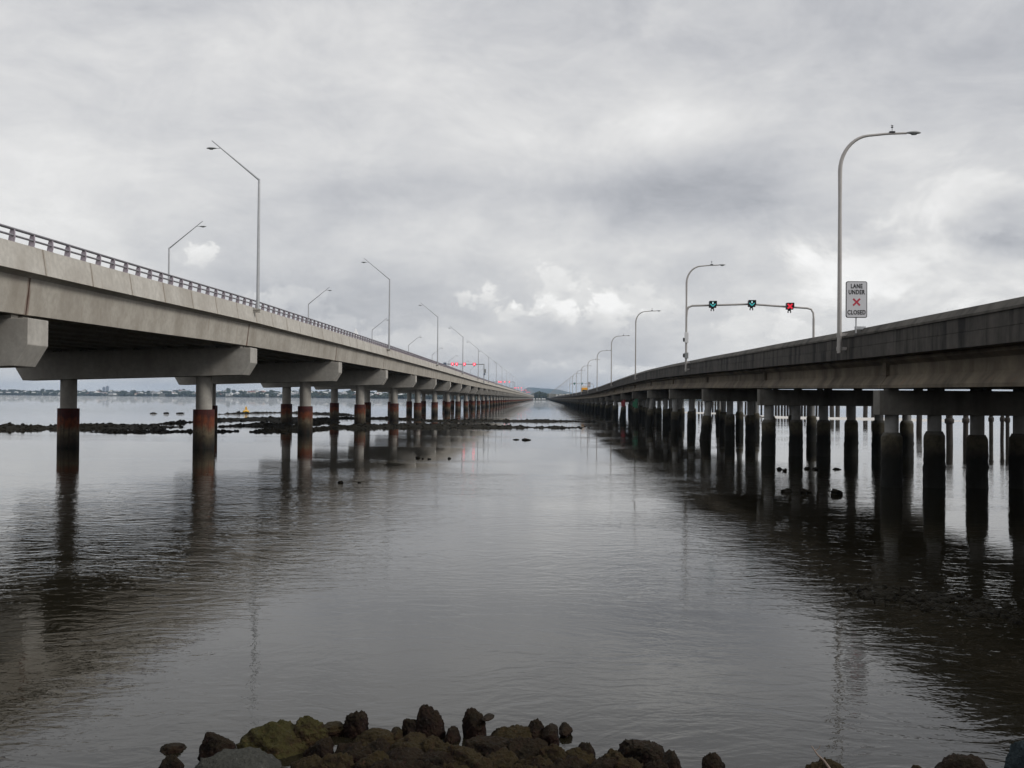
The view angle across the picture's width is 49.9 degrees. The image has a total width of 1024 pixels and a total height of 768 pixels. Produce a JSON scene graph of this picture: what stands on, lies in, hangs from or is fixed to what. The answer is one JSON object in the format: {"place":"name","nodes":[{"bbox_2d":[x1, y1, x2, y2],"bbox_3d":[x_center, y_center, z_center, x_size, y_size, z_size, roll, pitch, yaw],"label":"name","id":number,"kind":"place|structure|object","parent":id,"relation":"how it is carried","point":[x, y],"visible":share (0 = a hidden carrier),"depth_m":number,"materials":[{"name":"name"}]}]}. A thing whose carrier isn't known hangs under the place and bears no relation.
{"place":"outdoors","nodes":[
{"label":"outdoors","id":0,"kind":"place"},
{"bbox_2d":[13,391,746,401],"bbox_3d":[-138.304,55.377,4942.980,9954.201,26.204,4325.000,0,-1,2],"label":"shore land","id":1,"kind":"structure","parent":0,"point":[161,394],"depth_m":4703.35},
{"bbox_2d":[0,388,489,399],"bbox_3d":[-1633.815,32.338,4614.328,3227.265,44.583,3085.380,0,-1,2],"label":"shore trees","id":2,"kind":"object","parent":1,"relation":"on","point":[322,394],"visible":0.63,"depth_m":4582.33,"materials":[{"name":"green plant"}]},
{"bbox_2d":[531,391,546,399],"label":"shore wood","id":3,"kind":"object","parent":1,"relation":"on","point":[539,394],"visible":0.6,"depth_m":2859.98,"materials":[{"name":"green plant"}]},
{"bbox_2d":[547,394,701,400],"bbox_3d":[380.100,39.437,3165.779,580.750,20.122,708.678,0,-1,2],"label":"shore scrub","id":4,"kind":"object","parent":1,"relation":"on","point":[554,395],"visible":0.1,"depth_m":2873.55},
{"bbox_2d":[402,718,416,735],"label":"rock","id":5,"kind":"object","parent":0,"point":[408,725],"visible":0.35,"depth_m":12.57,"materials":[{"name":"stone"}]},
{"bbox_2d":[0,395,1023,767],"bbox_3d":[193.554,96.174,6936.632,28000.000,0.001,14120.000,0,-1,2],"label":"water","id":6,"kind":"structure","parent":0,"point":[602,589],"depth_m":22.98,"materials":[{"name":"black liquid"}]},
{"bbox_2d":[0,422,182,429],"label":"oyster bar","id":7,"kind":"object","parent":6,"relation":"on","point":[10,426],"visible":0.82,"depth_m":130.07,"materials":[{"name":"stone"}]},
{"bbox_2d":[91,429,238,432],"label":"oyster bar","id":8,"kind":"object","parent":6,"relation":"on","point":[142,430],"visible":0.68,"depth_m":117.63,"materials":[{"name":"stone"}]},
{"bbox_2d":[140,417,248,424],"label":"oyster bar","id":9,"kind":"object","parent":6,"relation":"on","point":[178,421],"visible":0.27,"depth_m":155.55,"materials":[{"name":"stone"}]},
{"bbox_2d":[179,416,339,424],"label":"oyster bar","id":10,"kind":"object","parent":6,"relation":"on","point":[320,421],"visible":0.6,"depth_m":174.72,"materials":[{"name":"stone"}]},
{"bbox_2d":[0,223,533,448],"bbox_3d":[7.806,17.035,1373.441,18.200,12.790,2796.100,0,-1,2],"label":"road bridge","id":11,"kind":"structure","parent":6,"relation":"on","point":[67,320],"depth_m":81.12,"materials":[{"name":"concrete"}]},
{"bbox_2d":[168,221,205,283],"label":"lamp post","id":12,"kind":"object","parent":11,"relation":"on","point":[173,245],"visible":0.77,"depth_m":117.47,"materials":[{"name":"metal"}]},
{"bbox_2d":[206,141,260,312],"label":"lamp post","id":13,"kind":"object","parent":11,"relation":"on","point":[257,310],"visible":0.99,"depth_m":81.93,"materials":[{"name":"metal"}]},
{"bbox_2d":[308,288,331,323],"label":"lamp post","id":14,"kind":"object","parent":11,"relation":"on","point":[313,300],"visible":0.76,"depth_m":187.43,"materials":[{"name":"metal"}]},
{"bbox_2d":[361,258,390,350],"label":"lamp post","id":15,"kind":"object","parent":11,"relation":"on","point":[388,349],"visible":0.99,"depth_m":151.86,"materials":[{"name":"metal"}]},
{"bbox_2d":[419,302,438,365],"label":"lamp post","id":16,"kind":"object","parent":11,"relation":"on","point":[437,334],"visible":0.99,"depth_m":221.85,"materials":[{"name":"metal"}]},
{"bbox_2d":[450,326,463,373],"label":"lamp post","id":17,"kind":"object","parent":11,"relation":"on","point":[462,355],"visible":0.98,"depth_m":291.80,"materials":[{"name":"metal"}]},
{"bbox_2d":[446,364,485,383],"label":"signal gantry","id":18,"kind":"object","parent":11,"relation":"on","point":[484,371],"visible":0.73,"depth_m":396.67,"materials":[{"name":"metal"}]},
{"bbox_2d":[470,342,478,378],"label":"lamp post","id":19,"kind":"object","parent":11,"relation":"on","point":[478,361],"visible":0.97,"depth_m":361.78,"materials":[{"name":"metal"}]},
{"bbox_2d":[218,421,316,428],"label":"oyster bar","id":20,"kind":"object","parent":6,"relation":"on","point":[269,424],"visible":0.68,"depth_m":142.96,"materials":[{"name":"stone"}]},
{"bbox_2d":[219,411,353,415],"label":"oyster bar","id":21,"kind":"object","parent":6,"relation":"on","point":[296,412],"visible":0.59,"depth_m":247.79,"materials":[{"name":"stone"}]},
{"bbox_2d":[249,426,332,431],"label":"oyster bar","id":22,"kind":"object","parent":6,"relation":"on","point":[282,429],"visible":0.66,"depth_m":124.20,"materials":[{"name":"stone"}]},
{"bbox_2d":[343,710,368,737],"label":"rock","id":23,"kind":"object","parent":6,"relation":"on","point":[355,723],"visible":0.45,"depth_m":12.63,"materials":[{"name":"stone"}]},
{"bbox_2d":[352,728,402,746],"bbox_3d":[-1.525,4.141,12.449,0.680,0.442,0.538,0,-1,-1],"label":"rock","id":24,"kind":"object","parent":6,"relation":"on","point":[366,737],"visible":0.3,"depth_m":12.41,"materials":[{"name":"stone"}]},
{"bbox_2d":[391,727,403,740],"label":"rock","id":25,"kind":"object","parent":24,"relation":"on","point":[397,732],"visible":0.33,"depth_m":12.51,"materials":[{"name":"stone"}]},
{"bbox_2d":[416,704,445,738],"bbox_3d":[-0.946,4.080,12.682,0.374,0.768,0.348,0,-1,10],"label":"rock","id":26,"kind":"object","parent":6,"relation":"on","point":[429,720],"visible":0.51,"depth_m":12.60,"materials":[{"name":"stone"}]},
{"bbox_2d":[444,726,460,743],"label":"rock","id":27,"kind":"object","parent":6,"relation":"on","point":[452,736],"visible":0.56,"depth_m":12.47,"materials":[{"name":"stone"}]},
{"bbox_2d":[321,422,591,428],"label":"oyster bar","id":28,"kind":"object","parent":6,"relation":"on","point":[422,425],"visible":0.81,"depth_m":145.54,"materials":[{"name":"stone"}]},
{"bbox_2d":[317,416,613,421],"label":"oyster bar","id":29,"kind":"object","parent":6,"relation":"on","point":[487,420],"visible":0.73,"depth_m":187.09,"materials":[{"name":"stone"}]},
{"bbox_2d":[462,707,486,738],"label":"rock","id":30,"kind":"object","parent":6,"relation":"on","point":[473,724],"visible":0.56,"depth_m":12.62,"materials":[{"name":"stone"}]},
{"bbox_2d":[482,713,494,720],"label":"rock","id":31,"kind":"object","parent":30,"relation":"on","point":[488,717],"visible":1,"depth_m":12.62,"materials":[{"name":"stone"}]},
{"bbox_2d":[491,724,531,738],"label":"rock","id":32,"kind":"object","parent":6,"relation":"in","point":[514,731],"visible":0.21,"depth_m":12.43,"materials":[{"name":"stone"}]},
{"bbox_2d":[528,718,544,738],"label":"rock","id":33,"kind":"object","parent":6,"relation":"on","point":[536,726],"visible":0.33,"depth_m":12.47,"materials":[{"name":"stone"}]},
{"bbox_2d":[541,723,559,745],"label":"rock","id":34,"kind":"object","parent":6,"relation":"in","point":[549,735],"visible":0.68,"depth_m":12.35,"materials":[{"name":"stone"}]},
{"bbox_2d":[559,722,572,737],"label":"rock","id":35,"kind":"object","parent":6,"relation":"on","point":[565,730],"visible":1,"depth_m":12.71,"materials":[{"name":"stone"}]},
{"bbox_2d":[578,742,595,755],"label":"rock","id":36,"kind":"object","parent":6,"relation":"in","point":[588,747],"visible":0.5,"depth_m":11.96,"materials":[{"name":"stone"}]},
{"bbox_2d":[549,296,1023,488],"bbox_3d":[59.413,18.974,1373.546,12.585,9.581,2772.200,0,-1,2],"label":"road bridge","id":37,"kind":"structure","parent":6,"relation":"on","point":[978,351],"depth_m":51.69,"materials":[{"name":"concrete"}]},
{"bbox_2d":[597,350,610,387],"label":"lamp post","id":38,"kind":"object","parent":37,"relation":"on","point":[597,364],"visible":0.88,"depth_m":296.01,"materials":[{"name":"metal"}]},
{"bbox_2d":[611,334,629,385],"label":"lamp post","id":39,"kind":"object","parent":37,"relation":"on","point":[611,357],"visible":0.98,"depth_m":234.69,"materials":[{"name":"metal"}]},
{"bbox_2d":[635,310,660,379],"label":"lamp post","id":40,"kind":"object","parent":37,"relation":"on","point":[635,340],"visible":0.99,"depth_m":173.44,"materials":[{"name":"metal"}]},
{"bbox_2d":[685,264,724,370],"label":"lamp post","id":41,"kind":"object","parent":37,"relation":"on","point":[686,362],"visible":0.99,"depth_m":112.19,"materials":[{"name":"metal"}]},
{"bbox_2d":[683,332,688,342],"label":"control box","id":42,"kind":"object","parent":41,"relation":"attached to","point":[686,339],"visible":1,"depth_m":111.88,"materials":[{"name":"white paint"}]},
{"bbox_2d":[686,303,814,337],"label":"signal gantry","id":43,"kind":"object","parent":37,"relation":"on","point":[813,325],"visible":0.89,"depth_m":111.96,"materials":[{"name":"metal"}]},
{"bbox_2d":[709,301,716,310],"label":"lane signal","id":44,"kind":"object","parent":43,"relation":"attached to","point":[712,304],"visible":1,"depth_m":111.72,"materials":[{"name":"teal"}]},
{"bbox_2d":[748,300,755,309],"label":"lane signal","id":45,"kind":"object","parent":43,"relation":"attached to","point":[751,303],"visible":1,"depth_m":111.61,"materials":[{"name":"teal"}]},
{"bbox_2d":[786,303,793,312],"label":"lane signal","id":46,"kind":"object","parent":43,"relation":"attached to","point":[789,306],"visible":1,"depth_m":111.50,"materials":[{"name":"red"}]},
{"bbox_2d":[846,281,866,332],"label":"lane sign","id":47,"kind":"object","parent":37,"relation":"attached to","point":[856,299],"visible":1,"depth_m":51.80,"materials":[{"name":"white metal"}]},
{"bbox_2d":[836,125,920,352],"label":"lamp post","id":48,"kind":"object","parent":37,"relation":"on","point":[839,335],"visible":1,"depth_m":54.20,"materials":[{"name":"metal"}]},
{"bbox_2d":[781,488,792,491],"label":"rock","id":49,"kind":"object","parent":6,"relation":"on","point":[786,490],"visible":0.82,"depth_m":47.10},
{"bbox_2d":[800,488,811,492],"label":"rock","id":50,"kind":"object","parent":6,"relation":"on","point":[802,490],"visible":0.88,"depth_m":46.63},
{"bbox_2d":[685,412,961,421],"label":"sandbank","id":51,"kind":"structure","parent":6,"relation":"on","point":[834,418],"depth_m":238.05,"materials":[{"name":"sand"}]},
{"bbox_2d":[829,406,833,416],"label":"timber pile","id":52,"kind":"object","parent":6,"relation":"in","point":[831,411],"visible":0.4,"depth_m":252.56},
{"bbox_2d":[830,489,842,494],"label":"rock","id":53,"kind":"object","parent":6,"relation":"on","point":[834,491],"visible":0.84,"depth_m":45.91,"materials":[{"name":"stone"}]},
{"bbox_2d":[835,406,839,416],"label":"timber pile","id":54,"kind":"object","parent":6,"relation":"in","point":[837,411],"visible":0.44,"depth_m":252.55,"materials":[{"name":"wood"}]},
{"bbox_2d":[863,406,867,417],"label":"timber pile","id":55,"kind":"object","parent":6,"relation":"in","point":[865,411],"visible":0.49,"depth_m":252.39,"materials":[{"name":"wood"}]},
{"bbox_2d":[916,415,921,431],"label":"timber pile","id":56,"kind":"object","parent":6,"relation":"in","point":[918,423],"visible":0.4,"depth_m":143.23,"materials":[{"name":"wood"}]},
{"bbox_2d":[840,583,1023,624],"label":"oyster bar","id":57,"kind":"object","parent":6,"relation":"on","point":[928,600],"visible":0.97,"depth_m":21.36,"materials":[{"name":"stone"}]},
{"bbox_2d":[944,415,953,444],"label":"timber pile","id":58,"kind":"object","parent":6,"relation":"in","point":[949,421],"visible":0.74,"depth_m":99.64,"materials":[{"name":"wood"}]},
{"bbox_2d":[962,416,969,443],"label":"timber pile","id":59,"kind":"object","parent":6,"relation":"in","point":[965,420],"visible":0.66,"depth_m":102.63,"materials":[{"name":"wood"}]},
{"bbox_2d":[988,416,993,440],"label":"timber pile","id":60,"kind":"object","parent":6,"relation":"in","point":[990,419],"visible":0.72,"depth_m":110.48,"materials":[{"name":"wood"}]},
{"bbox_2d":[1000,416,1004,439],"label":"timber pile","id":61,"kind":"object","parent":6,"relation":"in","point":[1002,419],"visible":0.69,"depth_m":112.43,"materials":[{"name":"wood"}]},
{"bbox_2d":[1005,416,1009,441],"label":"timber pile","id":62,"kind":"object","parent":6,"relation":"in","point":[1007,419],"visible":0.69,"depth_m":107.49,"materials":[{"name":"wood"}]},
{"bbox_2d":[0,0,1023,392],"label":"sky","id":63,"kind":"structure","parent":0,"point":[542,177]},
{"bbox_2d":[522,387,571,393],"bbox_3d":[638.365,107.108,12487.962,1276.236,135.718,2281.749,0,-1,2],"label":"hills","id":64,"kind":"structure","parent":0,"point":[543,390],"depth_m":12192.04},
{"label":"ground","id":65,"kind":"structure","parent":0,"visible":0},
{"bbox_2d":[158,754,184,767],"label":"rock","id":66,"kind":"object","parent":65,"relation":"on","point":[171,761],"visible":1,"depth_m":11.19,"materials":[{"name":"stone"}]},
{"bbox_2d":[159,742,186,754],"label":"rock","id":67,"kind":"object","parent":66,"relation":"on","point":[172,748],"visible":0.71,"depth_m":12.06,"materials":[{"name":"stone"}]},
{"bbox_2d":[197,732,236,760],"bbox_3d":[-3.134,4.036,11.722,0.502,0.636,0.414,0,-1,10],"label":"rock","id":68,"kind":"object","parent":65,"relation":"on","point":[213,743],"visible":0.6,"depth_m":11.66,"materials":[{"name":"stone"}]},
{"bbox_2d":[195,747,281,767],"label":"rock","id":69,"kind":"object","parent":65,"relation":"on","point":[249,757],"visible":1,"depth_m":11.36,"materials":[{"name":"stone"}]},
{"bbox_2d":[236,719,307,758],"bbox_3d":[-2.587,4.221,12.331,1.108,0.932,0.972,0,-1,16],"label":"rock","id":70,"kind":"object","parent":65,"relation":"on","point":[278,740],"visible":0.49,"depth_m":12.08,"materials":[{"name":"stone"}]},
{"bbox_2d":[290,754,326,767],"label":"rock","id":71,"kind":"object","parent":65,"relation":"on","point":[314,761],"visible":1,"depth_m":11.29,"materials":[{"name":"stone"}]},
{"bbox_2d":[293,715,328,747],"bbox_3d":[-2.277,3.989,12.301,0.469,0.550,0.410,0,-1,-1],"label":"rock","id":72,"kind":"object","parent":65,"relation":"on","point":[308,730],"visible":0.52,"depth_m":12.21,"materials":[{"name":"stone"}]},
{"bbox_2d":[303,736,333,757],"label":"rock","id":73,"kind":"object","parent":65,"relation":"on","point":[322,747],"visible":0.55,"depth_m":11.83,"materials":[{"name":"stone"}]},
{"bbox_2d":[324,721,343,736],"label":"rock","id":74,"kind":"object","parent":65,"relation":"on","point":[335,728],"visible":0.72,"depth_m":12.67,"materials":[{"name":"stone"}]},
{"bbox_2d":[322,752,354,767],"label":"rock","id":75,"kind":"object","parent":65,"relation":"on","point":[330,760],"visible":0.69,"depth_m":11.40,"materials":[{"name":"stone"}]},
{"bbox_2d":[334,761,345,767],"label":"rock","id":76,"kind":"object","parent":65,"relation":"on","point":[339,764],"visible":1,"depth_m":11.04,"materials":[{"name":"stone"}]},
{"bbox_2d":[333,741,371,763],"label":"rock","id":77,"kind":"object","parent":65,"relation":"on","point":[357,751],"visible":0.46,"depth_m":11.80,"materials":[{"name":"stone"}]},
{"bbox_2d":[353,750,389,767],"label":"rock","id":78,"kind":"object","parent":65,"relation":"on","point":[368,760],"visible":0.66,"depth_m":11.44,"materials":[{"name":"stone"}]},
{"bbox_2d":[367,738,389,752],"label":"rock","id":79,"kind":"object","parent":65,"relation":"on","point":[381,744],"visible":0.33,"depth_m":12.00,"materials":[{"name":"stone"}]},
{"bbox_2d":[369,758,406,767],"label":"rock","id":80,"kind":"object","parent":65,"relation":"on","point":[387,763],"visible":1,"depth_m":11.11,"materials":[{"name":"stone"}]},
{"bbox_2d":[386,747,424,767],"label":"rock","id":81,"kind":"object","parent":65,"relation":"on","point":[409,756],"visible":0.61,"depth_m":11.56,"materials":[{"name":"stone"}]},
{"bbox_2d":[390,732,426,750],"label":"rock","id":82,"kind":"object","parent":65,"relation":"on","point":[413,739],"visible":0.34,"depth_m":12.11,"materials":[{"name":"stone"}]},
{"bbox_2d":[414,759,440,767],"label":"rock","id":83,"kind":"object","parent":65,"relation":"on","point":[426,763],"visible":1,"depth_m":11.04,"materials":[{"name":"stone"}]},
{"bbox_2d":[420,735,450,752],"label":"rock","id":84,"kind":"object","parent":65,"relation":"on","point":[433,743],"visible":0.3,"depth_m":12.02,"materials":[{"name":"stone"}]},
{"bbox_2d":[417,751,457,767],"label":"rock","id":85,"kind":"object","parent":65,"relation":"on","point":[439,758],"visible":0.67,"depth_m":11.39,"materials":[{"name":"stone"}]},
{"bbox_2d":[442,762,468,767],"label":"rock","id":86,"kind":"object","parent":65,"relation":"on","point":[452,765],"visible":1,"depth_m":10.99,"materials":[{"name":"stone"}]},
{"bbox_2d":[446,744,482,763],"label":"rock","id":87,"kind":"object","parent":65,"relation":"on","point":[460,754],"visible":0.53,"depth_m":11.68,"materials":[{"name":"stone"}]},
{"bbox_2d":[458,756,493,767],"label":"rock","id":88,"kind":"object","parent":65,"relation":"on","point":[479,762],"visible":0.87,"depth_m":11.20,"materials":[{"name":"stone"}]},
{"bbox_2d":[465,735,509,756],"bbox_3d":[-0.199,4.228,12.142,0.679,0.705,0.607,1,-1,-13],"label":"rock","id":89,"kind":"object","parent":65,"relation":"on","point":[483,745],"visible":0.38,"depth_m":11.99,"materials":[{"name":"stone"}]},
{"bbox_2d":[485,747,518,767],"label":"rock","id":90,"kind":"object","parent":65,"relation":"on","point":[503,757],"visible":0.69,"depth_m":11.46,"materials":[{"name":"stone"}]},
{"bbox_2d":[511,763,537,767],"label":"rock","id":91,"kind":"object","parent":65,"relation":"on","point":[516,765],"visible":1,"depth_m":10.92,"materials":[{"name":"stone"}]},
{"bbox_2d":[508,736,547,759],"bbox_3d":[0.190,4.255,11.958,0.563,0.785,0.525,0,-1,20],"label":"rock","id":92,"kind":"object","parent":65,"relation":"on","point":[520,747],"visible":0.46,"depth_m":11.96,"materials":[{"name":"stone"}]},
{"bbox_2d":[514,755,553,766],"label":"rock","id":93,"kind":"object","parent":65,"relation":"on","point":[539,760],"visible":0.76,"depth_m":11.30,"materials":[{"name":"stone"}]},
{"bbox_2d":[538,762,562,767],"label":"rock","id":94,"kind":"object","parent":65,"relation":"on","point":[558,765],"visible":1,"depth_m":10.91,"materials":[{"name":"stone"}]},
{"bbox_2d":[539,743,567,762],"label":"rock","id":95,"kind":"object","parent":65,"relation":"on","point":[553,752],"visible":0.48,"depth_m":11.76,"materials":[{"name":"stone"}]},
{"bbox_2d":[553,755,588,767],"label":"rock","id":96,"kind":"object","parent":65,"relation":"on","point":[572,762],"visible":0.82,"depth_m":11.21,"materials":[{"name":"stone"}]},
{"bbox_2d":[565,747,595,763],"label":"rock","id":97,"kind":"object","parent":65,"relation":"on","point":[582,754],"visible":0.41,"depth_m":11.84,"materials":[{"name":"stone"}]},
{"bbox_2d":[588,757,617,767],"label":"rock","id":98,"kind":"object","parent":65,"relation":"on","point":[601,762],"visible":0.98,"depth_m":11.04,"materials":[{"name":"stone"}]},
{"bbox_2d":[601,748,624,760],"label":"rock","id":99,"kind":"object","parent":65,"relation":"on","point":[611,753],"visible":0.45,"depth_m":11.74,"materials":[{"name":"stone"}]},
{"bbox_2d":[615,757,643,767],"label":"rock","id":100,"kind":"object","parent":65,"relation":"on","point":[631,762],"visible":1,"depth_m":11.06,"materials":[{"name":"stone"}]},
{"bbox_2d":[617,739,664,765],"bbox_3d":[1.453,4.242,11.961,0.595,0.717,0.549,1,-1,-13],"label":"rock","id":101,"kind":"object","parent":65,"relation":"on","point":[644,752],"visible":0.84,"depth_m":11.84,"materials":[{"name":"stone"}]},
{"bbox_2d":[644,758,668,767],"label":"rock","id":102,"kind":"object","parent":65,"relation":"on","point":[658,763],"visible":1,"depth_m":11.05,"materials":[{"name":"stone"}]},
{"bbox_2d":[662,749,681,767],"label":"rock","id":103,"kind":"object","parent":65,"relation":"on","point":[670,759],"visible":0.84,"depth_m":11.51,"materials":[{"name":"stone"}]},
{"bbox_2d":[702,752,724,767],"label":"rock","id":104,"kind":"object","parent":65,"relation":"on","point":[711,760],"visible":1,"depth_m":11.45,"materials":[{"name":"stone"}]},
{"bbox_2d":[805,757,843,767],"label":"rock","id":105,"kind":"object","parent":65,"relation":"on","point":[820,763],"visible":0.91,"depth_m":11.14,"materials":[{"name":"stone"}]},
{"bbox_2d":[811,745,830,767],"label":"stick","id":106,"kind":"object","parent":105,"relation":"in","point":[824,761],"visible":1,"depth_m":11.03,"materials":[{"name":"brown wood"}]},
{"bbox_2d":[934,753,987,767],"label":"rock","id":107,"kind":"object","parent":65,"relation":"on","point":[953,760],"visible":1,"depth_m":11.01,"materials":[{"name":"stone"}]},
{"bbox_2d":[1004,740,1023,767],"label":"rock","id":108,"kind":"object","parent":65,"relation":"on","point":[1014,758],"visible":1,"depth_m":10.38,"materials":[{"name":"stone"}]}
]}

